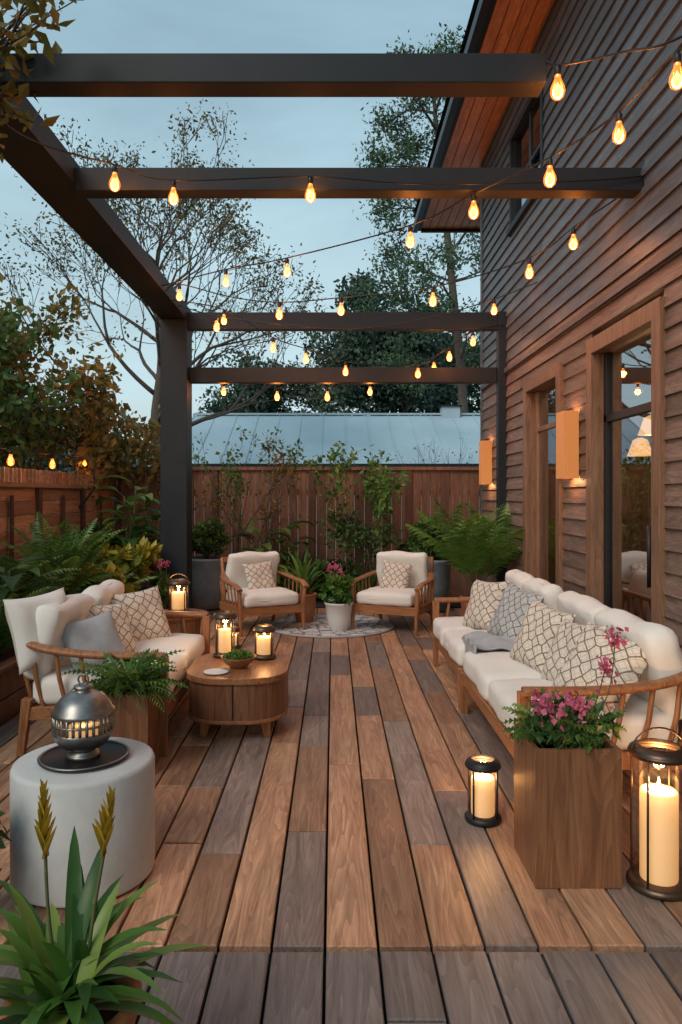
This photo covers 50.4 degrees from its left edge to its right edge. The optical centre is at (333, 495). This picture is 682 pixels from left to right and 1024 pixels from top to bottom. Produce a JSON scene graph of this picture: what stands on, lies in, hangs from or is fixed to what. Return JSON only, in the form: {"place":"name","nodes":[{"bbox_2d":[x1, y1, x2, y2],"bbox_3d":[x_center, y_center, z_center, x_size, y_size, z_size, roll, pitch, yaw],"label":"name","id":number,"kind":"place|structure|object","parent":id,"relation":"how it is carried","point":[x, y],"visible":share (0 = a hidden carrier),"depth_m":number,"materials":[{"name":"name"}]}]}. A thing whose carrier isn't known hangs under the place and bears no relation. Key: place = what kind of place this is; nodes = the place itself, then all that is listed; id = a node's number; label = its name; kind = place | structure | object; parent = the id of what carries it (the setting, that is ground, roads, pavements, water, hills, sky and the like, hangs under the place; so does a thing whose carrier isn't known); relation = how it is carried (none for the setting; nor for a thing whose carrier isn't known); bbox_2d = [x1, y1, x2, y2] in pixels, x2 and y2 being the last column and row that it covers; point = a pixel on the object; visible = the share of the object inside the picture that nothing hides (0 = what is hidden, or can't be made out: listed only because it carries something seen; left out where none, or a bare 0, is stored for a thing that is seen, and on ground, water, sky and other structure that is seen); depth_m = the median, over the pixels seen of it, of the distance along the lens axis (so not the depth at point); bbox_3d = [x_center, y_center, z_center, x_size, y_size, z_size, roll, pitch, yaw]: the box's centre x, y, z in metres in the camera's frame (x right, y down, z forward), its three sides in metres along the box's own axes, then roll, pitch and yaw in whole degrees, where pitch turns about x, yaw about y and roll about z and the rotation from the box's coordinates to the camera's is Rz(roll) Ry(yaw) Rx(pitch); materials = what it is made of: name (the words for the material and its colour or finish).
{"place":"outdoors","nodes":[
{"label":"outdoors","id":0,"kind":"place"},
{"bbox_2d":[0,500,479,596],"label":"ground","id":1,"kind":"structure","parent":0,"point":[279,562],"depth_m":16.93,"materials":[{"name":"soil"}]},
{"bbox_2d":[0,298,88,467],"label":"orange leaf tree","id":2,"kind":"object","parent":1,"relation":"on","point":[13,408],"visible":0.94,"depth_m":7.92,"materials":[{"name":"green plant"}]},
{"bbox_2d":[0,467,116,594],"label":"side fence","id":3,"kind":"object","parent":1,"relation":"on","point":[39,490],"visible":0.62,"depth_m":8.02,"materials":[{"name":"brown wood"}]},
{"bbox_2d":[0,413,145,501],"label":"leafy tree","id":4,"kind":"object","parent":1,"relation":"on","point":[59,466],"visible":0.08,"depth_m":26.19,"materials":[{"name":"green plant"}]},
{"bbox_2d":[8,447,150,521],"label":"distant trees","id":5,"kind":"object","parent":1,"relation":"on","point":[137,462],"depth_m":43.70,"materials":[{"name":"green plant"}]},
{"bbox_2d":[0,274,159,547],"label":"orange leaf tree","id":6,"kind":"object","parent":1,"relation":"on","point":[95,423],"visible":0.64,"depth_m":9.49,"materials":[{"name":"green plant"}]},
{"bbox_2d":[0,447,86,468],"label":"string lights","id":7,"kind":"object","parent":6,"relation":"attached to","point":[10,453],"visible":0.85,"depth_m":8.12,"materials":[{"name":"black glass"}]},
{"bbox_2d":[0,99,346,470],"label":"spreading tree","id":8,"kind":"object","parent":1,"relation":"on","point":[179,216],"visible":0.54,"depth_m":15.13,"materials":[{"name":"brown plant"}]},
{"bbox_2d":[0,586,460,726],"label":"planting bed","id":9,"kind":"object","parent":1,"relation":"on","point":[13,691],"depth_m":4.98,"materials":[{"name":"soil"}]},
{"bbox_2d":[0,597,11,655],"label":"green shrub","id":10,"kind":"object","parent":9,"relation":"on","point":[2,609],"visible":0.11,"depth_m":5.41,"materials":[{"name":"green plant"}]},
{"bbox_2d":[0,556,63,603],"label":"broad leaf plant","id":11,"kind":"object","parent":9,"relation":"on","point":[10,578],"visible":0.46,"depth_m":5.76,"materials":[{"name":"green plant"}]},
{"bbox_2d":[0,583,66,653],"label":"fern","id":12,"kind":"object","parent":9,"relation":"on","point":[5,642],"visible":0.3,"depth_m":5.24,"materials":[{"name":"green plant"}]},
{"bbox_2d":[0,550,80,601],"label":"fern","id":13,"kind":"object","parent":9,"relation":"on","point":[20,584],"visible":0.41,"depth_m":6.05,"materials":[{"name":"green plant"}]},
{"bbox_2d":[0,0,84,163],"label":"overhanging tree","id":14,"kind":"object","parent":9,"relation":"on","point":[20,39],"visible":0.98,"depth_m":3.44,"materials":[{"name":"green plant"}]},
{"bbox_2d":[0,512,125,594],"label":"fern","id":15,"kind":"object","parent":9,"relation":"on","point":[74,555],"visible":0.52,"depth_m":6.75,"materials":[{"name":"green plant"}]},
{"bbox_2d":[20,528,129,567],"bbox_3d":[-2.833,0.754,7.811,1.212,0.858,1.275,0,0,-23],"label":"fern","id":16,"kind":"object","parent":9,"relation":"on","point":[97,551],"visible":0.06,"depth_m":7.86,"materials":[{"name":"green plant"}]},
{"bbox_2d":[70,520,129,564],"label":"green shrub","id":17,"kind":"object","parent":9,"relation":"on","point":[97,528],"visible":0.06,"depth_m":8.82,"materials":[{"name":"green plant"}]},
{"bbox_2d":[71,561,134,593],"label":"yellow leaf shrub","id":18,"kind":"object","parent":9,"relation":"on","point":[119,576],"visible":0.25,"depth_m":7.17,"materials":[{"name":"plant"}]},
{"bbox_2d":[93,475,159,556],"bbox_3d":[-2.430,0.478,8.730,0.864,1.446,0.834,0,0,24],"label":"broad leaf plant","id":19,"kind":"object","parent":9,"relation":"on","point":[135,532],"visible":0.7,"depth_m":8.65,"materials":[{"name":"green plant"}]},
{"bbox_2d":[93,536,163,592],"bbox_3d":[-2.356,0.841,8.117,0.849,0.771,0.767,0,0,0],"label":"yellow leaf shrub","id":20,"kind":"object","parent":9,"relation":"on","point":[142,557],"visible":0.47,"depth_m":8.02,"materials":[{"name":"plant"}]},
{"bbox_2d":[123,569,157,588],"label":"fern","id":21,"kind":"object","parent":9,"relation":"on","point":[126,574],"visible":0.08,"depth_m":7.82,"materials":[{"name":"green plant"}]},
{"bbox_2d":[129,491,159,575],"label":"broad leaf plant","id":22,"kind":"object","parent":9,"relation":"on","point":[146,505],"visible":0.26,"depth_m":9.28,"materials":[{"name":"green plant"}]},
{"bbox_2d":[192,426,300,551],"bbox_3d":[-1.202,0.284,10.042,1.668,2.438,1.525,0,0,0],"label":"sapling","id":23,"kind":"object","parent":9,"relation":"on","point":[274,510],"visible":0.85,"depth_m":10.02,"materials":[{"name":"green plant"}]},
{"bbox_2d":[192,421,303,553],"bbox_3d":[-1.319,0.255,9.933,1.867,2.493,0.803,0,0,-15],"label":"sapling","id":24,"kind":"object","parent":9,"relation":"on","point":[232,476],"visible":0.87,"depth_m":9.87,"materials":[{"name":"green plant"}]},
{"bbox_2d":[230,524,290,582],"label":"elephant ear plant","id":25,"kind":"object","parent":9,"relation":"on","point":[251,528],"visible":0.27,"depth_m":10.00,"materials":[{"name":"green plant"}]},
{"bbox_2d":[251,518,315,586],"bbox_3d":[-0.674,0.897,10.155,0.888,1.169,0.807,0,0,0],"label":"elephant ear plant","id":26,"kind":"object","parent":9,"relation":"on","point":[281,540],"visible":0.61,"depth_m":10.11,"materials":[{"name":"green plant"}]},
{"bbox_2d":[277,541,357,591],"bbox_3d":[-0.446,1.052,10.010,1.556,0.856,1.090,0,0,-31],"label":"strap leaf plant","id":27,"kind":"object","parent":9,"relation":"on","point":[304,559],"visible":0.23,"depth_m":9.98,"materials":[{"name":"green plant"}]},
{"bbox_2d":[300,552,362,597],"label":"green shrub","id":28,"kind":"object","parent":9,"relation":"on","point":[323,565],"visible":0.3,"depth_m":10.13,"materials":[{"name":"green plant"}]},
{"bbox_2d":[303,441,409,587],"bbox_3d":[0.474,0.382,10.054,1.511,2.240,1.955,0,0,20],"label":"sapling","id":29,"kind":"object","parent":9,"relation":"on","point":[377,488],"visible":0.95,"depth_m":9.70,"materials":[{"name":"green plant"}]},
{"bbox_2d":[338,562,376,593],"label":"strap leaf plant","id":30,"kind":"object","parent":9,"relation":"on","point":[372,578],"visible":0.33,"depth_m":9.85,"materials":[{"name":"green plant"}]},
{"bbox_2d":[314,504,402,587],"bbox_3d":[0.375,0.805,10.021,1.288,1.403,0.717,0,0,28],"label":"sapling","id":31,"kind":"object","parent":9,"relation":"on","point":[343,531],"visible":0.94,"depth_m":9.98,"materials":[{"name":"green plant"}]},
{"bbox_2d":[390,537,413,551],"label":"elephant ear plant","id":32,"kind":"object","parent":9,"relation":"on","point":[400,545],"visible":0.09,"depth_m":10.00,"materials":[{"name":"green plant"}]},
{"bbox_2d":[395,545,412,551],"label":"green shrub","id":33,"kind":"object","parent":9,"relation":"on","point":[399,549],"visible":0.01,"depth_m":10.22,"materials":[{"name":"green plant"}]},
{"bbox_2d":[196,348,330,415],"bbox_3d":[-2.609,-2.160,28.990,6.438,7.550,4.596,0,0,0],"label":"leafy tree","id":34,"kind":"object","parent":1,"relation":"on","point":[249,393],"visible":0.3,"depth_m":28.08,"materials":[{"name":"green plant"}]},
{"bbox_2d":[111,467,479,596],"bbox_3d":[-0.281,0.593,10.620,5.938,2.015,0.120,0,0,0],"label":"back fence","id":35,"kind":"object","parent":1,"relation":"on","point":[443,489],"visible":0.25,"depth_m":10.60,"materials":[{"name":"brown wood"}]},
{"bbox_2d":[192,405,479,561],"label":"neighbour house","id":36,"kind":"structure","parent":1,"relation":"on","point":[446,429],"depth_m":18.57,"materials":[{"name":"metal"}]},
{"bbox_2d":[0,608,681,1023],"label":"wooden deck","id":37,"kind":"structure","parent":1,"relation":"on","point":[326,852],"depth_m":2.81,"materials":[{"name":"brown wood"}]},
{"bbox_2d":[0,811,11,870],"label":"leafy plant","id":38,"kind":"object","parent":37,"relation":"on","point":[4,835],"visible":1,"depth_m":2.63,"materials":[{"name":"green plant"}]},
{"bbox_2d":[10,737,154,907],"bbox_3d":[-0.990,1.272,2.880,0.544,0.452,0.544,0,0,0],"label":"concrete drum table","id":39,"kind":"object","parent":37,"relation":"on","point":[76,799],"visible":0.73,"depth_m":2.67,"materials":[{"name":"white concrete"}]},
{"bbox_2d":[37,739,129,772],"bbox_3d":[-0.990,1.035,2.880,0.350,0.018,0.350,0,0,0],"label":"round tray","id":40,"kind":"object","parent":39,"relation":"on","point":[55,759],"visible":0.77,"depth_m":2.84,"materials":[{"name":"black metal"}]},
{"bbox_2d":[51,673,114,760],"bbox_3d":[-0.995,0.873,2.880,0.242,0.327,0.242,0,0,0],"label":"metal globe lantern","id":41,"kind":"object","parent":40,"relation":"on","point":[85,733],"visible":1,"depth_m":2.81,"materials":[{"name":"grey metal"}]},
{"bbox_2d":[0,779,207,1023],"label":"potted bromeliad","id":42,"kind":"object","parent":37,"relation":"on","point":[72,970],"visible":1,"depth_m":1.73,"materials":[{"name":"green plant"}]},
{"bbox_2d":[16,579,210,756],"bbox_3d":[-1.440,1.067,4.880,0.974,0.868,1.555,0,0,0],"label":"outdoor sofa","id":43,"kind":"object","parent":37,"relation":"on","point":[52,686],"visible":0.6,"depth_m":4.24,"materials":[{"name":"beige fabric"}]},
{"bbox_2d":[3,587,67,674],"bbox_3d":[-1.740,0.800,4.330,0.186,0.440,0.440,-17,-5,28],"label":"throw pillow","id":44,"kind":"object","parent":43,"relation":"on","point":[20,616],"visible":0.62,"depth_m":4.17,"materials":[{"name":"beige fabric"}]},
{"bbox_2d":[62,610,125,672],"bbox_3d":[-1.470,0.920,4.450,0.380,0.380,0.168,-10,-23,-48],"label":"throw pillow","id":45,"kind":"object","parent":43,"relation":"on","point":[99,632],"visible":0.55,"depth_m":4.40,"materials":[{"name":"grey fabric"}]},
{"bbox_2d":[86,602,135,651],"bbox_3d":[-1.500,0.900,4.820,0.160,0.380,0.380,-28,-21,31],"label":"throw pillow","id":46,"kind":"object","parent":43,"relation":"on","point":[120,614],"visible":0.36,"depth_m":4.84,"materials":[{"name":"fabric"}]},
{"bbox_2d":[111,585,171,641],"bbox_3d":[-1.400,0.890,5.280,0.167,0.420,0.420,-29,-15,39],"label":"throw pillow","id":47,"kind":"object","parent":43,"relation":"on","point":[147,617],"visible":0.74,"depth_m":5.23,"materials":[{"name":"fabric"}]},
{"bbox_2d":[60,648,189,765],"bbox_3d":[-1.132,1.173,3.939,0.664,0.649,0.658,0,0,0],"label":"fern planter","id":48,"kind":"object","parent":37,"relation":"on","point":[131,689],"visible":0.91,"depth_m":3.85,"materials":[{"name":"brown wood"}]},
{"bbox_2d":[148,559,171,608],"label":"pink flowers","id":49,"kind":"object","parent":37,"relation":"on","point":[161,579],"visible":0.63,"depth_m":8.27,"materials":[{"name":"green plant"}]},
{"bbox_2d":[164,608,206,634],"bbox_3d":[-1.250,1.224,5.850,0.470,0.549,0.470,0,0,0],"label":"round side table","id":50,"kind":"object","parent":37,"relation":"on","point":[193,624],"visible":0.11,"depth_m":5.67,"materials":[{"name":"brown wood"}]},
{"bbox_2d":[167,573,190,610],"bbox_3d":[-1.250,0.789,5.850,0.190,0.318,0.190,0,0,0],"label":"candle lantern","id":51,"kind":"object","parent":50,"relation":"on","point":[178,600],"visible":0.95,"depth_m":5.80,"materials":[{"name":"beige wax"}]},
{"bbox_2d":[192,516,231,609],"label":"potted boxwood","id":52,"kind":"object","parent":37,"relation":"on","point":[209,537],"visible":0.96,"depth_m":9.37,"materials":[{"name":"grey concrete"}]},
{"bbox_2d":[228,626,239,648],"bbox_3d":[-0.980,1.395,7.100,0.138,0.206,0.138,0,0,0],"label":"candle lantern","id":53,"kind":"object","parent":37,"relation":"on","point":[237,630],"visible":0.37,"depth_m":7.07,"materials":[{"name":"brown metal"}]},
{"bbox_2d":[187,651,290,736],"bbox_3d":[-0.610,1.307,4.760,0.640,0.398,0.800,0,0,0],"label":"coffee table","id":54,"kind":"object","parent":37,"relation":"on","point":[255,692],"visible":0.94,"depth_m":4.42,"materials":[{"name":"brown wood"}]},
{"bbox_2d":[204,668,228,674],"bbox_3d":[-0.730,1.102,4.520,0.160,0.008,0.160,0,0,0],"label":"saucer","id":55,"kind":"object","parent":54,"relation":"on","point":[215,671],"visible":1,"depth_m":4.52,"materials":[{"name":"ceramic"}]},
{"bbox_2d":[213,611,236,658],"bbox_3d":[-0.745,0.955,4.980,0.168,0.303,0.168,0,0,0],"label":"candle lantern","id":56,"kind":"object","parent":54,"relation":"on","point":[225,640],"visible":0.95,"depth_m":4.94,"materials":[{"name":"beige wax"}]},
{"bbox_2d":[221,648,255,668],"bbox_3d":[-0.610,1.044,4.660,0.228,0.124,0.228,0,0,0],"label":"succulent bowl","id":57,"kind":"object","parent":54,"relation":"on","point":[234,658],"visible":1,"depth_m":4.61,"materials":[{"name":"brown wood"}]},
{"bbox_2d":[252,624,275,660],"bbox_3d":[-0.470,0.994,4.920,0.162,0.224,0.162,0,0,0],"label":"candle lantern","id":58,"kind":"object","parent":54,"relation":"on","point":[263,647],"visible":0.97,"depth_m":4.87,"materials":[{"name":"beige wax"}]},
{"bbox_2d":[220,551,308,636],"bbox_3d":[-0.837,1.074,8.181,0.885,0.861,0.846,0,0,-28],"label":"wooden armchair","id":59,"kind":"object","parent":37,"relation":"on","point":[242,600],"visible":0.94,"depth_m":8.00,"materials":[{"name":"brown wood"}]},
{"bbox_2d":[242,560,275,588],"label":"throw pillow","id":60,"kind":"object","parent":59,"relation":"on","point":[259,575],"visible":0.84,"depth_m":8.14,"materials":[{"name":"fabric"}]},
{"bbox_2d":[0,53,644,608],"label":"pergola","id":61,"kind":"object","parent":37,"relation":"on","point":[68,189],"visible":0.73,"depth_m":4.78,"materials":[{"name":"grey metal"}]},
{"bbox_2d":[0,117,641,205],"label":"string lights","id":62,"kind":"object","parent":61,"relation":"attached to","point":[173,182],"visible":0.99,"depth_m":4.70,"materials":[{"name":"black metal"}]},
{"bbox_2d":[172,300,503,377],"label":"string lights","id":63,"kind":"object","parent":61,"relation":"attached to","point":[345,362],"visible":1,"depth_m":8.09,"materials":[{"name":"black glass"}]},
{"bbox_2d":[221,331,470,400],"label":"string lights","id":64,"kind":"object","parent":61,"relation":"attached to","point":[327,389],"visible":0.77,"depth_m":9.00,"materials":[{"name":"black glass"}]},
{"bbox_2d":[177,282,536,331],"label":"string lights","id":65,"kind":"object","parent":61,"relation":"attached to","point":[493,303],"visible":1,"depth_m":7.49,"materials":[{"name":"black metal"}]},
{"bbox_2d":[165,199,615,319],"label":"string lights","id":66,"kind":"object","parent":61,"relation":"attached to","point":[573,231],"visible":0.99,"depth_m":6.41,"materials":[{"name":"yellow glass"}]},
{"bbox_2d":[161,47,681,286],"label":"string lights","id":67,"kind":"object","parent":61,"relation":"attached to","point":[676,57],"visible":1,"depth_m":4.23,"materials":[{"name":"yellow glass"}]},
{"bbox_2d":[546,35,681,100],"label":"string lights","id":68,"kind":"object","parent":61,"relation":"attached to","point":[557,70],"visible":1,"depth_m":3.45,"materials":[{"name":"yellow glass"}]},
{"bbox_2d":[268,614,393,637],"bbox_3d":[-0.030,1.488,8.300,1.454,0.024,1.454,0,0,0],"label":"round rug","id":69,"kind":"object","parent":37,"relation":"on","point":[318,626],"visible":0.74,"depth_m":8.14,"materials":[{"name":"grey fabric"}]},
{"bbox_2d":[279,550,325,622],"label":"potted strap plant","id":70,"kind":"object","parent":69,"relation":"on","point":[310,602],"visible":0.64,"depth_m":8.46,"materials":[{"name":"green plant"}]},
{"bbox_2d":[317,561,355,630],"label":"potted pink flowers","id":71,"kind":"object","parent":69,"relation":"on","point":[338,603],"visible":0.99,"depth_m":7.91,"materials":[{"name":"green plant"}]},
{"bbox_2d":[350,551,434,635],"bbox_3d":[0.711,1.074,8.224,0.886,0.861,0.846,0,0,25],"label":"wooden armchair","id":72,"kind":"object","parent":37,"relation":"on","point":[411,599],"visible":0.87,"depth_m":8.01,"materials":[{"name":"brown wood"}]},
{"bbox_2d":[378,560,412,588],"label":"throw pillow","id":73,"kind":"object","parent":72,"relation":"on","point":[395,575],"visible":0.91,"depth_m":8.16,"materials":[{"name":"fabric"}]},
{"bbox_2d":[407,515,451,611],"bbox_3d":[1.253,0.858,9.329,0.633,1.248,0.662,0,0,-44],"label":"potted shrub","id":74,"kind":"object","parent":37,"relation":"on","point":[441,571],"visible":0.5,"depth_m":9.18,"materials":[{"name":"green plant"}]},
{"bbox_2d":[405,497,524,616],"bbox_3d":[1.581,0.755,8.190,1.491,1.487,1.374,0,0,0],"label":"potted fern","id":75,"kind":"object","parent":37,"relation":"on","point":[469,547],"visible":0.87,"depth_m":7.99,"materials":[{"name":"green plant"}]},
{"bbox_2d":[464,754,501,827],"bbox_3d":[0.690,1.355,3.340,0.168,0.285,0.168,0,0,0],"label":"candle lantern","id":76,"kind":"object","parent":37,"relation":"on","point":[482,811],"visible":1,"depth_m":3.29,"materials":[{"name":"black metal"}]},
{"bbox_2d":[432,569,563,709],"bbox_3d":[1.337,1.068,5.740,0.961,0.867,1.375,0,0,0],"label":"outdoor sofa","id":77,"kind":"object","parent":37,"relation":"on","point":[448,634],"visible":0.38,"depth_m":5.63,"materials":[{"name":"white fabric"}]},
{"bbox_2d":[463,579,508,629],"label":"throw pillow","id":78,"kind":"object","parent":77,"relation":"on","point":[483,603],"visible":0.8,"depth_m":5.64,"materials":[{"name":"fabric"}]},
{"bbox_2d":[461,631,515,653],"bbox_3d":[1.140,1.091,5.019,0.438,0.256,0.570,0,0,0],"label":"throw blanket","id":79,"kind":"object","parent":77,"relation":"on","point":[474,641],"visible":0.64,"depth_m":4.96,"materials":[{"name":"grey fabric"}]},
{"bbox_2d":[487,583,544,638],"bbox_3d":[1.300,0.870,5.200,0.174,0.440,0.440,26,-3,-18],"label":"throw pillow","id":80,"kind":"object","parent":77,"relation":"on","point":[507,619],"visible":0.69,"depth_m":5.14,"materials":[{"name":"grey fabric"}]},
{"bbox_2d":[501,625,628,888],"bbox_3d":[0.954,1.015,2.911,0.527,0.966,0.547,0,0,0],"label":"flower planter","id":81,"kind":"object","parent":37,"relation":"on","point":[567,793],"visible":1,"depth_m":2.76,"materials":[{"name":"brown wood"}]},
{"bbox_2d":[460,591,681,769],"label":"outdoor sofa","id":82,"kind":"object","parent":37,"relation":"on","point":[492,683],"visible":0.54,"depth_m":3.58,"materials":[{"name":"beige fabric"}]},
{"bbox_2d":[509,599,575,673],"bbox_3d":[1.270,0.870,4.420,0.176,0.420,0.420,25,-2,-18],"label":"throw pillow","id":83,"kind":"object","parent":82,"relation":"on","point":[533,642],"visible":0.83,"depth_m":4.36,"materials":[{"name":"fabric"}]},
{"bbox_2d":[541,619,607,681],"bbox_3d":[1.330,0.890,4.020,0.156,0.400,0.400,27,-11,-13],"label":"throw pillow","id":84,"kind":"object","parent":82,"relation":"on","point":[568,633],"visible":0.43,"depth_m":4.03,"materials":[{"name":"fabric"}]},
{"bbox_2d":[552,621,647,717],"bbox_3d":[1.360,0.880,3.660,0.187,0.420,0.420,41,-13,-32],"label":"throw pillow","id":85,"kind":"object","parent":82,"relation":"on","point":[580,666],"visible":0.69,"depth_m":3.61,"materials":[{"name":"fabric"}]},
{"bbox_2d":[626,727,681,901],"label":"candle lantern","id":86,"kind":"object","parent":37,"relation":"on","point":[654,871],"visible":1,"depth_m":2.73,"materials":[{"name":"beige wax"}]},
{"bbox_2d":[297,266,473,415],"bbox_3d":[2.030,-3.706,27.972,7.126,10.632,5.662,0,0,0],"label":"leafy tree","id":87,"kind":"object","parent":1,"relation":"on","point":[361,346],"visible":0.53,"depth_m":26.91,"materials":[{"name":"green plant"}]},
{"bbox_2d":[341,22,479,415],"bbox_3d":[3.664,-6.225,22.114,6.470,15.668,6.226,0,0,22],"label":"tall pine tree","id":88,"kind":"object","parent":1,"relation":"on","point":[409,148],"visible":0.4,"depth_m":21.91,"materials":[{"name":"green plant"}]},
{"bbox_2d":[395,435,479,508],"bbox_3d":[1.993,0.198,12.787,1.998,2.614,1.029,0,0,-4],"label":"bare shrub","id":89,"kind":"object","parent":1,"relation":"on","point":[438,456],"visible":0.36,"depth_m":12.55,"materials":[{"name":"green plant"}]},
{"bbox_2d":[409,333,479,415],"bbox_3d":[5.711,-2.628,30.089,6.050,8.462,4.759,0,0,0],"label":"leafy tree","id":90,"kind":"object","parent":1,"relation":"on","point":[475,395],"visible":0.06,"depth_m":29.46,"materials":[{"name":"green plant"}]},
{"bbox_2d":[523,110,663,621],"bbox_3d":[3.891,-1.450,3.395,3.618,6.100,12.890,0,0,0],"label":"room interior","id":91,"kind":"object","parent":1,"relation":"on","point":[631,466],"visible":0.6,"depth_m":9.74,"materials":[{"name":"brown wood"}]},
{"bbox_2d":[0,0,479,466],"label":"sky","id":92,"kind":"structure","parent":0,"point":[281,132],"materials":[{"name":"blue"}]},
{"bbox_2d":[313,563,376,586],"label":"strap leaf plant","id":93,"kind":"object","parent":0,"point":[339,575],"visible":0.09,"depth_m":9.96,"materials":[{"name":"green plant"}]},
{"bbox_2d":[482,0,681,742],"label":"siding","id":94,"kind":"object","parent":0,"point":[619,240],"visible":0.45,"depth_m":5.82,"materials":[{"name":"brown wood"}]},
{"bbox_2d":[413,0,553,232],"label":"roof eave","id":95,"kind":"object","parent":94,"relation":"attached to","point":[467,129],"visible":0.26,"depth_m":8.66,"materials":[{"name":"brown wood"}]},
{"bbox_2d":[479,440,491,484],"bbox_3d":[1.966,-0.420,9.350,0.132,0.560,0.200,0,0,0],"label":"wall sconce","id":96,"kind":"object","parent":94,"relation":"attached to","point":[485,462],"depth_m":9.25,"materials":[{"name":"brown"}]},
{"bbox_2d":[556,411,578,478],"bbox_3d":[1.966,-0.420,6.080,0.132,0.560,0.200,0,0,0],"label":"wall sconce","id":97,"kind":"object","parent":94,"relation":"attached to","point":[567,444],"depth_m":5.98,"materials":[{"name":"brown"}]},
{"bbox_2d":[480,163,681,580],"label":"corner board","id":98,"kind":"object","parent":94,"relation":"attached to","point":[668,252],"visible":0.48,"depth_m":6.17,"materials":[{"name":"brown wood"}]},
{"bbox_2d":[506,87,666,625],"bbox_3d":[2.080,-1.310,6.395,0.180,5.620,3.910,0,0,0],"label":"door and window frames","id":99,"kind":"structure","parent":94,"relation":"attached to","point":[602,347],"depth_m":5.62,"materials":[{"name":"brown wood"}]}
]}

